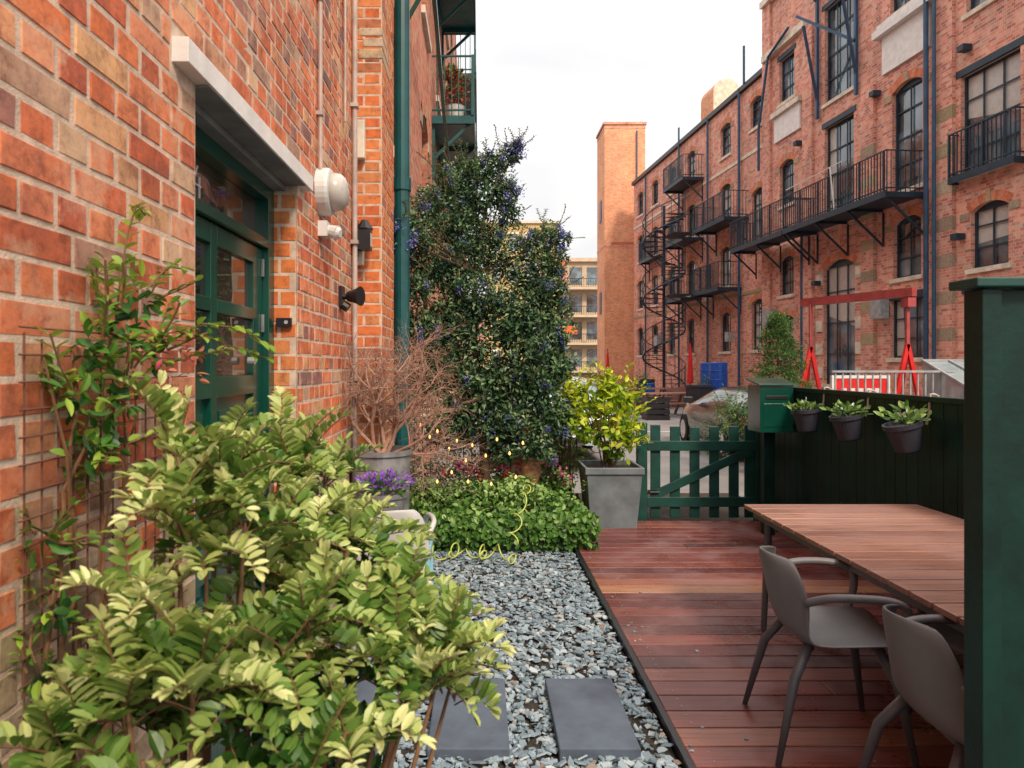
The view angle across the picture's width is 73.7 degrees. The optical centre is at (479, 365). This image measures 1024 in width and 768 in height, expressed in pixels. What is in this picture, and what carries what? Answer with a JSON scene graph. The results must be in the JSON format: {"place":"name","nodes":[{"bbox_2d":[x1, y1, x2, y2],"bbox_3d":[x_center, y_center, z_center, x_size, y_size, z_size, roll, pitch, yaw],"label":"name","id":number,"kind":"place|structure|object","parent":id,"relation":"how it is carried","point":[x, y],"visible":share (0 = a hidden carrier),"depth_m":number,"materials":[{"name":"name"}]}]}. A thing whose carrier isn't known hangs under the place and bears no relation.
{"place":"outdoors","nodes":[
{"label":"outdoors","id":0,"kind":"place"},
{"bbox_2d":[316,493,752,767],"bbox_3d":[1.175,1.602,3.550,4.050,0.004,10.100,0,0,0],"label":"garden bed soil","id":1,"kind":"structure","parent":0,"point":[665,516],"depth_m":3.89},
{"bbox_2d":[410,393,574,487],"bbox_3d":[0.150,0.970,8.300,2.000,1.300,0.030,0,0,0],"label":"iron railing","id":2,"kind":"object","parent":1,"relation":"on","point":[463,435],"visible":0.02,"depth_m":8.29,"materials":[{"name":"black metal"}]},
{"bbox_2d":[316,547,681,767],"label":"slate gravel","id":3,"kind":"structure","parent":1,"relation":"on","point":[544,724],"depth_m":3.79,"materials":[{"name":"grey gravel"}]},
{"bbox_2d":[0,370,516,767],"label":"pinnate leaf shrub","id":4,"kind":"object","parent":3,"relation":"on","point":[167,684],"visible":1,"depth_m":1.17,"materials":[{"name":"green plant"}]},
{"bbox_2d":[331,680,392,760],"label":"paving slab","id":5,"kind":"structure","parent":3,"relation":"on","point":[366,689],"depth_m":3.23,"materials":[{"name":"stone"}]},
{"bbox_2d":[355,468,416,510],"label":"potted flowers","id":6,"kind":"object","parent":3,"relation":"on","point":[399,496],"visible":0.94,"depth_m":4.07,"materials":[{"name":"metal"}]},
{"bbox_2d":[352,509,436,649],"bbox_3d":[-0.523,1.190,4.005,0.551,0.786,0.539,0,0,-16],"label":"garden armchair","id":7,"kind":"object","parent":3,"relation":"on","point":[405,514],"visible":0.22,"depth_m":3.82,"materials":[{"name":"white plastic"}]},
{"bbox_2d":[339,313,489,509],"bbox_3d":[-0.370,0.624,4.477,0.950,1.953,1.058,0,0,0],"label":"zinc planter with bare shrub","id":8,"kind":"object","parent":3,"relation":"on","point":[388,455],"visible":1,"depth_m":4.38,"materials":[{"name":"brown plant"}]},
{"bbox_2d":[425,535,433,583],"bbox_3d":[-0.400,1.308,4.050,0.259,0.546,0.259,0,0,0],"label":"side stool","id":9,"kind":"object","parent":3,"relation":"on","point":[429,562],"visible":0.13,"depth_m":4.02,"materials":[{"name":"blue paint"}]},
{"bbox_2d":[427,679,509,761],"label":"paving slab","id":10,"kind":"structure","parent":3,"relation":"on","point":[464,736],"depth_m":2.89,"materials":[{"name":"stone"}]},
{"bbox_2d":[432,485,533,563],"bbox_3d":[0.130,1.313,5.635,1.371,0.497,0.593,0,0,-41],"label":"coiled hose","id":11,"kind":"object","parent":3,"relation":"on","point":[480,555],"visible":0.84,"depth_m":5.54,"materials":[{"name":"green rubber"}]},
{"bbox_2d":[410,466,601,553],"bbox_3d":[0.141,1.306,6.449,1.867,0.617,1.574,0,0,0],"label":"ground cover bed","id":12,"kind":"object","parent":1,"relation":"on","point":[555,520],"visible":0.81,"depth_m":5.82,"materials":[{"name":"green plant"}]},
{"bbox_2d":[410,391,479,499],"bbox_3d":[-0.427,0.731,6.107,0.853,1.012,0.540,0,0,-20],"label":"silver shrub","id":13,"kind":"object","parent":12,"relation":"on","point":[431,463],"visible":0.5,"depth_m":6.05,"materials":[{"name":"green plant"}]},
{"bbox_2d":[419,423,523,485],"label":"string lights","id":14,"kind":"object","parent":13,"relation":"attached to","point":[496,438],"visible":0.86,"depth_m":5.88,"materials":[{"name":"yellow plastic"}]},
{"bbox_2d":[394,124,592,497],"bbox_3d":[-0.122,-0.348,6.448,2.321,3.907,1.373,0,0,-35],"label":"ceanothus tree","id":15,"kind":"object","parent":12,"relation":"on","point":[530,329],"visible":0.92,"depth_m":6.48,"materials":[{"name":"green plant"}]},
{"bbox_2d":[410,450,579,489],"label":"pink bedding flowers","id":16,"kind":"object","parent":12,"relation":"on","point":[504,471],"visible":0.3,"depth_m":7.14,"materials":[{"name":"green plant"}]},
{"bbox_2d":[410,389,579,490],"bbox_3d":[0.204,0.786,7.572,2.189,1.069,1.077,0,0,29],"label":"border shrub","id":17,"kind":"object","parent":12,"relation":"on","point":[545,478],"visible":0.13,"depth_m":7.14,"materials":[{"name":"green plant"}]},
{"bbox_2d":[520,458,540,484],"bbox_3d":[0.500,1.050,6.750,0.210,0.260,0.210,0,0,0],"label":"terracotta urn","id":18,"kind":"object","parent":12,"relation":"on","point":[529,468],"visible":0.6,"depth_m":6.67,"materials":[{"name":"brown ceramic"}]},
{"bbox_2d":[537,366,601,491],"bbox_3d":[0.850,0.675,7.055,0.934,1.458,0.682,0,0,-22],"label":"feathery shrub","id":19,"kind":"object","parent":12,"relation":"on","point":[568,458],"visible":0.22,"depth_m":6.97,"materials":[{"name":"green plant"}]},
{"bbox_2d":[545,679,640,761],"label":"paving slab","id":20,"kind":"structure","parent":1,"relation":"on","point":[589,717],"depth_m":2.97,"materials":[{"name":"stone"}]},
{"bbox_2d":[551,359,656,527],"bbox_3d":[1.217,0.766,6.685,1.092,1.667,0.696,0,0,0],"label":"planter with laurel","id":21,"kind":"object","parent":1,"relation":"on","point":[611,492],"visible":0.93,"depth_m":6.60,"materials":[{"name":"plant"}]},
{"bbox_2d":[759,387,963,518],"bbox_3d":[2.880,0.897,4.425,0.140,1.405,5.110,0,0,0],"label":"green timber fence","id":22,"kind":"object","parent":1,"relation":"on","point":[822,464],"visible":0.34,"depth_m":4.93,"materials":[{"name":"paint"}]},
{"bbox_2d":[636,422,758,520],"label":"garden gate","id":23,"kind":"structure","parent":22,"relation":"attached to","point":[747,449],"depth_m":6.94,"materials":[{"name":"green paint"}]},
{"bbox_2d":[783,387,830,431],"bbox_3d":[2.685,0.360,5.620,0.346,0.376,0.292,0,0,43],"label":"hanging pot","id":24,"kind":"object","parent":22,"relation":"hanging from","point":[806,418],"visible":0.98,"depth_m":5.56,"materials":[{"name":"grey plastic"}]},
{"bbox_2d":[819,389,876,441],"bbox_3d":[2.709,0.362,5.000,0.371,0.379,0.305,0,0,0],"label":"hanging pot","id":25,"kind":"object","parent":22,"relation":"hanging from","point":[847,425],"visible":0.98,"depth_m":4.92,"materials":[{"name":"grey plastic"}]},
{"bbox_2d":[873,393,939,453],"bbox_3d":[2.668,0.364,4.312,0.352,0.383,0.345,0,0,43],"label":"hanging pot","id":26,"kind":"object","parent":22,"relation":"hanging from","point":[904,434],"visible":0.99,"depth_m":4.25,"materials":[{"name":"grey plastic"}]},
{"bbox_2d":[558,258,596,380],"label":"modern apartment block","id":27,"kind":"structure","parent":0,"point":[583,291],"depth_m":74.96,"materials":[{"name":"beige glass"}]},
{"bbox_2d":[429,388,743,496],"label":"road","id":28,"kind":"structure","parent":0,"point":[674,420],"depth_m":12.01,"materials":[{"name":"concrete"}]},
{"bbox_2d":[486,223,557,370],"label":"front wall","id":29,"kind":"structure","parent":28,"relation":"on","point":[533,225],"depth_m":72.00,"materials":[{"name":"yellow brick"}]},
{"bbox_2d":[491,232,551,364],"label":"front windows","id":30,"kind":"structure","parent":29,"relation":"attached to","point":[516,234],"depth_m":72.17,"materials":[{"name":"glass"}]},
{"bbox_2d":[485,221,558,226],"bbox_3d":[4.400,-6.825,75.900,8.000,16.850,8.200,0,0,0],"label":"roof","id":31,"kind":"structure","parent":29,"relation":"on","point":[529,222],"depth_m":71.80,"materials":[{"name":"grey brick"}]},
{"bbox_2d":[507,376,620,466],"bbox_3d":[1.350,0.909,12.382,2.140,1.466,4.023,0,0,0],"label":"parked car","id":32,"kind":"object","parent":28,"relation":"on","point":[594,389],"visible":0.05,"depth_m":10.77,"materials":[{"name":"silver metal"}]},
{"bbox_2d":[606,349,608,368],"bbox_3d":[7.200,0.350,38.500,0.500,2.600,0.500,0,0,0],"label":"closed parasol","id":33,"kind":"object","parent":28,"relation":"on","point":[607,361],"visible":0.27,"depth_m":38.44,"materials":[{"name":"red fabric"}]},
{"bbox_2d":[637,379,655,386],"bbox_3d":[7.687,1.129,31.505,0.767,1.037,0.620,0,0,21],"label":"wheelie bin","id":34,"kind":"object","parent":28,"relation":"on","point":[652,380],"visible":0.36,"depth_m":31.19,"materials":[{"name":"black plastic"}]},
{"bbox_2d":[642,383,654,394],"bbox_3d":[7.400,1.210,30.000,0.600,0.880,0.600,0,0,0],"label":"plastic barrel","id":35,"kind":"object","parent":28,"relation":"on","point":[652,385],"visible":0.3,"depth_m":29.74,"materials":[{"name":"blue plastic"}]},
{"bbox_2d":[623,388,676,407],"bbox_3d":[6.600,1.276,27.000,1.800,0.772,1.660,0,0,-6],"label":"picnic table","id":36,"kind":"object","parent":28,"relation":"on","point":[660,390],"visible":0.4,"depth_m":26.66,"materials":[{"name":"brown wood"}]},
{"bbox_2d":[641,396,669,419],"bbox_3d":[5.400,1.300,21.000,0.700,0.700,0.700,0,0,0],"label":"storage crate","id":37,"kind":"object","parent":28,"relation":"on","point":[657,410],"visible":0.87,"depth_m":20.65,"materials":[{"name":"grey wood"}]},
{"bbox_2d":[634,392,686,414],"bbox_3d":[6.200,1.276,22.500,1.800,0.772,1.660,0,0,-17],"label":"picnic table","id":38,"kind":"object","parent":28,"relation":"on","point":[678,402],"visible":0.45,"depth_m":22.65,"materials":[{"name":"brown wood"}]},
{"bbox_2d":[666,386,685,406],"bbox_3d":[8.000,1.250,27.500,0.800,0.800,0.800,0,0,0],"label":"storage crate","id":39,"kind":"object","parent":28,"relation":"on","point":[678,389],"visible":0.32,"depth_m":27.10,"materials":[{"name":"brown wood"}]},
{"bbox_2d":[687,341,693,384],"bbox_3d":[8.100,0.350,26.300,0.500,2.600,0.500,0,0,0],"label":"closed parasol","id":40,"kind":"object","parent":28,"relation":"on","point":[690,380],"visible":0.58,"depth_m":26.23,"materials":[{"name":"red fabric"}]},
{"bbox_2d":[685,384,714,401],"bbox_3d":[6.995,1.129,21.812,0.620,1.037,0.767,0,0,-23],"label":"wheelie bin","id":41,"kind":"object","parent":28,"relation":"on","point":[697,392],"visible":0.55,"depth_m":21.53,"materials":[{"name":"grey plastic"}]},
{"bbox_2d":[679,386,747,458],"bbox_3d":[5.149,1.010,13.182,2.140,1.263,4.023,0,0,2],"label":"parked car","id":42,"kind":"object","parent":28,"relation":"on","point":[697,411],"visible":0.27,"depth_m":12.98,"materials":[{"name":"silver paint"}]},
{"bbox_2d":[692,383,747,467],"bbox_3d":[3.780,0.857,9.930,1.075,1.245,2.342,0,0,34],"label":"street planting","id":43,"kind":"object","parent":28,"relation":"on","point":[732,414],"visible":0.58,"depth_m":9.48,"materials":[{"name":"green plant"}]},
{"bbox_2d":[734,309,813,424],"bbox_3d":[4.453,0.398,10.227,1.317,2.504,1.284,0,0,0],"label":"potted conifer","id":44,"kind":"object","parent":28,"relation":"on","point":[780,330],"visible":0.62,"depth_m":10.10,"materials":[{"name":"plant"}]},
{"bbox_2d":[830,375,889,392],"bbox_3d":[5.900,0.900,10.600,0.900,1.500,0.060,0,0,0],"label":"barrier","id":45,"kind":"object","parent":28,"relation":"on","point":[861,385],"visible":0.31,"depth_m":10.58,"materials":[{"name":"paint"}]},
{"bbox_2d":[800,287,920,395],"bbox_3d":[6.498,0.193,12.003,0.831,2.906,2.475,0,0,-27],"label":"hoist gantry","id":46,"kind":"object","parent":28,"relation":"on","point":[908,301],"visible":0.48,"depth_m":11.47,"materials":[{"name":"red metal"}]},
{"bbox_2d":[830,370,954,396],"bbox_3d":[6.050,0.860,10.010,1.800,1.580,0.060,0,0,0],"label":"grey railing","id":47,"kind":"object","parent":28,"relation":"on","point":[889,371],"visible":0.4,"depth_m":10.00,"materials":[{"name":"metal"}]},
{"bbox_2d":[921,359,963,397],"bbox_3d":[7.565,0.775,9.700,1.670,1.750,1.451,0,0,0],"label":"cold frame","id":48,"kind":"object","parent":28,"relation":"on","point":[952,385],"visible":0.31,"depth_m":10.09,"materials":[{"name":"glass"}]},
{"bbox_3d":[8.000,1.210,22.900,0.600,0.880,0.600,0,0,0],"label":"plastic barrel","id":49,"kind":"object","parent":28,"relation":"on","visible":0},
{"bbox_2d":[709,362,727,388],"bbox_3d":[8.000,0.330,22.900,0.600,0.880,0.600,0,0,0],"label":"plastic barrel","id":50,"kind":"object","parent":49,"relation":"on","point":[718,374],"visible":0.88,"depth_m":22.66,"materials":[{"name":"blue plastic"}]},
{"bbox_2d":[456,0,761,298],"label":"sky","id":51,"kind":"structure","parent":0,"point":[561,70],"materials":[{"name":"white"}]},
{"bbox_2d":[596,122,646,389],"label":"brick tower","id":52,"kind":"structure","parent":0,"point":[620,157],"depth_m":43.60,"materials":[{"name":"orange brick"}]},
{"bbox_2d":[632,368,647,390],"bbox_3d":[6.897,0.626,29.584,0.765,1.022,0.996,0,0,0],"label":"potted street plant","id":53,"kind":"object","parent":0,"point":[639,379],"visible":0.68,"depth_m":29.52,"materials":[{"name":"green plant"}]},
{"bbox_2d":[693,373,709,384],"bbox_3d":[7.475,0.713,22.997,1.017,0.911,0.677,0,0,0],"label":"potted street plant","id":54,"kind":"object","parent":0,"point":[706,381],"visible":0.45,"depth_m":23.04,"materials":[{"name":"green plant"}]},
{"bbox_2d":[700,363,709,384],"bbox_3d":[8.500,0.330,25.400,0.600,0.880,0.600,0,0,0],"label":"plastic barrel","id":55,"kind":"object","parent":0,"point":[704,368],"visible":0.41,"depth_m":25.21,"materials":[{"name":"blue plastic"}]},
{"label":"ground","id":56,"kind":"structure","parent":0,"visible":0},
{"bbox_2d":[0,0,466,767],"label":"brick townhouse","id":57,"kind":"structure","parent":56,"relation":"on","point":[190,126],"depth_m":1.98,"materials":[{"name":"red brick"}]},
{"bbox_2d":[18,325,187,767],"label":"wire trellis","id":58,"kind":"object","parent":57,"relation":"attached to","point":[41,488],"visible":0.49,"depth_m":1.34,"materials":[{"name":"black metal"}]},
{"bbox_2d":[7,203,275,766],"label":"climbing jasmine","id":59,"kind":"object","parent":57,"relation":"attached to","point":[88,438],"visible":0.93,"depth_m":1.42,"materials":[{"name":"green plant"}]},
{"bbox_2d":[195,125,273,762],"bbox_3d":[-0.980,0.395,2.604,0.109,2.410,1.128,0,0,0],"label":"front door","id":60,"kind":"structure","parent":57,"relation":"in","point":[234,209],"depth_m":2.72,"materials":[{"name":"green paint"}]},
{"bbox_2d":[276,318,291,326],"bbox_3d":[-0.905,-0.200,3.151,0.070,0.040,0.022,0,0,0],"label":"doorbell","id":61,"kind":"object","parent":57,"relation":"attached to","point":[283,322],"visible":1,"depth_m":3.14,"materials":[{"name":"black plastic"}]},
{"bbox_2d":[316,0,323,168],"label":"conduit","id":62,"kind":"object","parent":57,"relation":"attached to","point":[320,113],"visible":1,"depth_m":3.54,"materials":[{"name":"grey metal"}]},
{"bbox_2d":[317,220,341,239],"bbox_3d":[-0.789,-0.712,3.617,0.122,0.096,0.106,0,0,0],"label":"motion sensor","id":63,"kind":"object","parent":57,"relation":"attached to","point":[327,229],"visible":1,"depth_m":3.57,"materials":[{"name":"white plastic"}]},
{"bbox_2d":[314,168,348,215],"bbox_3d":[-0.772,-0.920,3.620,0.155,0.250,0.250,0,0,0],"label":"bulkhead lamp","id":64,"kind":"object","parent":57,"relation":"attached to","point":[331,194],"visible":1,"depth_m":3.54,"materials":[{"name":"white plastic"}]},
{"bbox_2d":[344,0,358,449],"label":"conduit","id":65,"kind":"object","parent":57,"relation":"attached to","point":[354,106],"visible":0.83,"depth_m":4.49,"materials":[{"name":"grey metal"}]},
{"bbox_2d":[338,286,364,311],"bbox_3d":[-0.790,-0.403,4.143,0.149,0.154,0.120,0,0,18],"label":"wall spotlight","id":66,"kind":"object","parent":57,"relation":"attached to","point":[356,296],"depth_m":4.12,"materials":[{"name":"black plastic"}]},
{"bbox_2d":[357,220,372,256],"bbox_3d":[-0.777,-0.850,4.550,0.135,0.240,0.114,0,0,0],"label":"wall lantern","id":67,"kind":"object","parent":57,"relation":"attached to","point":[364,232],"depth_m":4.50,"materials":[{"name":"black metal"}]},
{"bbox_2d":[394,0,410,509],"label":"downpipe","id":68,"kind":"object","parent":57,"relation":"attached to","point":[402,184],"visible":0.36,"depth_m":5.42,"materials":[{"name":"teal metal"}]},
{"bbox_2d":[410,0,449,165],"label":"iron brace","id":69,"kind":"object","parent":57,"relation":"attached to","point":[436,21],"visible":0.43,"depth_m":9.31,"materials":[{"name":"green paint"}]},
{"bbox_2d":[410,4,462,435],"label":"street front windows","id":70,"kind":"structure","parent":57,"relation":"in","point":[423,111],"depth_m":10.55,"materials":[{"name":"glass"}]},
{"bbox_2d":[432,54,475,214],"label":"green iron balcony","id":71,"kind":"structure","parent":57,"relation":"attached to","point":[461,127],"depth_m":12.08,"materials":[{"name":"teal paint"}]},
{"bbox_2d":[438,62,470,114],"bbox_3d":[-0.453,-4.964,12.403,0.603,1.087,0.525,0,0,-27],"label":"balcony plant","id":72,"kind":"object","parent":71,"relation":"on","point":[454,85],"visible":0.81,"depth_m":12.32,"materials":[{"name":"green plant"}]},
{"bbox_2d":[438,0,475,66],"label":"green iron balcony","id":73,"kind":"structure","parent":57,"relation":"attached to","point":[457,17],"depth_m":14.59,"materials":[{"name":"teal paint"}]},
{"bbox_2d":[447,35,476,122],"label":"green iron balcony","id":74,"kind":"structure","parent":57,"relation":"attached to","point":[468,104],"depth_m":18.00,"materials":[{"name":"paint"}]},
{"bbox_2d":[447,186,476,239],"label":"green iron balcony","id":75,"kind":"structure","parent":57,"relation":"attached to","point":[459,213],"depth_m":17.58,"materials":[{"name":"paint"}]},
{"bbox_2d":[475,123,476,153],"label":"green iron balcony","id":76,"kind":"structure","parent":57,"relation":"attached to","point":[476,135],"depth_m":22.98,"materials":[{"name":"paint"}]},
{"bbox_2d":[467,320,485,366],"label":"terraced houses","id":77,"kind":"structure","parent":56,"relation":"on","point":[480,325],"depth_m":96.00,"materials":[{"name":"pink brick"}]},
{"bbox_2d":[573,521,963,767],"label":"timber deck","id":78,"kind":"structure","parent":56,"relation":"on","point":[701,581],"depth_m":3.65,"materials":[{"name":"brown wood"}]},
{"bbox_2d":[588,556,796,751],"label":"stray slate chips","id":79,"kind":"object","parent":78,"relation":"on","point":[691,750],"visible":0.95,"depth_m":3.85,"materials":[{"name":"grey stone"}]},
{"bbox_2d":[746,378,795,534],"bbox_3d":[2.660,0.858,6.258,0.330,1.485,0.315,0,0,0],"label":"mailbox","id":80,"kind":"object","parent":78,"relation":"on","point":[770,415],"visible":0.98,"depth_m":6.17,"materials":[{"name":"green paint"}]},
{"bbox_2d":[742,546,919,767],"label":"garden armchair","id":81,"kind":"object","parent":78,"relation":"on","point":[809,623],"visible":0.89,"depth_m":2.77,"materials":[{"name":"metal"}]},
{"bbox_2d":[744,504,963,633],"bbox_3d":[2.150,1.203,3.121,1.060,0.706,2.142,0,0,0],"label":"slatted table","id":82,"kind":"object","parent":78,"relation":"on","point":[912,554],"visible":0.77,"depth_m":3.32,"materials":[{"name":"brown wood"}]},
{"bbox_2d":[859,604,963,767],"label":"garden armchair","id":83,"kind":"object","parent":78,"relation":"on","point":[927,676],"visible":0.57,"depth_m":2.06,"materials":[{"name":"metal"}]},
{"bbox_2d":[908,608,963,715],"bbox_3d":[2.146,1.165,2.783,0.539,0.786,0.551,0,0,-6],"label":"garden armchair","id":84,"kind":"object","parent":78,"relation":"on","point":[953,638],"visible":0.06,"depth_m":2.81,"materials":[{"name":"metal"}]},
{"bbox_2d":[949,277,1023,767],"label":"green timber screen","id":85,"kind":"object","parent":78,"relation":"on","point":[993,522],"visible":1,"depth_m":1.79,"materials":[{"name":"paint"}]},
{"bbox_2d":[631,0,1023,395],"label":"brick warehouse","id":86,"kind":"structure","parent":56,"relation":"on","point":[834,147],"depth_m":21.02,"materials":[{"name":"brick"}]},
{"bbox_2d":[636,89,761,356],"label":"far wing windows","id":87,"kind":"structure","parent":86,"relation":"in","point":[727,317],"depth_m":29.73,"materials":[{"name":"glass"}]},
{"bbox_2d":[775,0,1023,387],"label":"windows","id":88,"kind":"structure","parent":86,"relation":"in","point":[993,89],"depth_m":18.39,"materials":[{"name":"glass"}]},
{"bbox_3d":[5.700,1.390,24.000,0.500,0.520,0.500,0,0,0],"label":"plant tub","id":89,"kind":"object","parent":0,"visible":0},
{"bbox_2d":[629,370,653,396],"bbox_3d":[5.700,0.656,23.989,1.101,1.075,0.723,0,0,0],"label":"potted street plant","id":90,"kind":"object","parent":89,"relation":"in","point":[642,383],"visible":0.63,"depth_m":23.96,"materials":[{"name":"green plant"}]}
]}

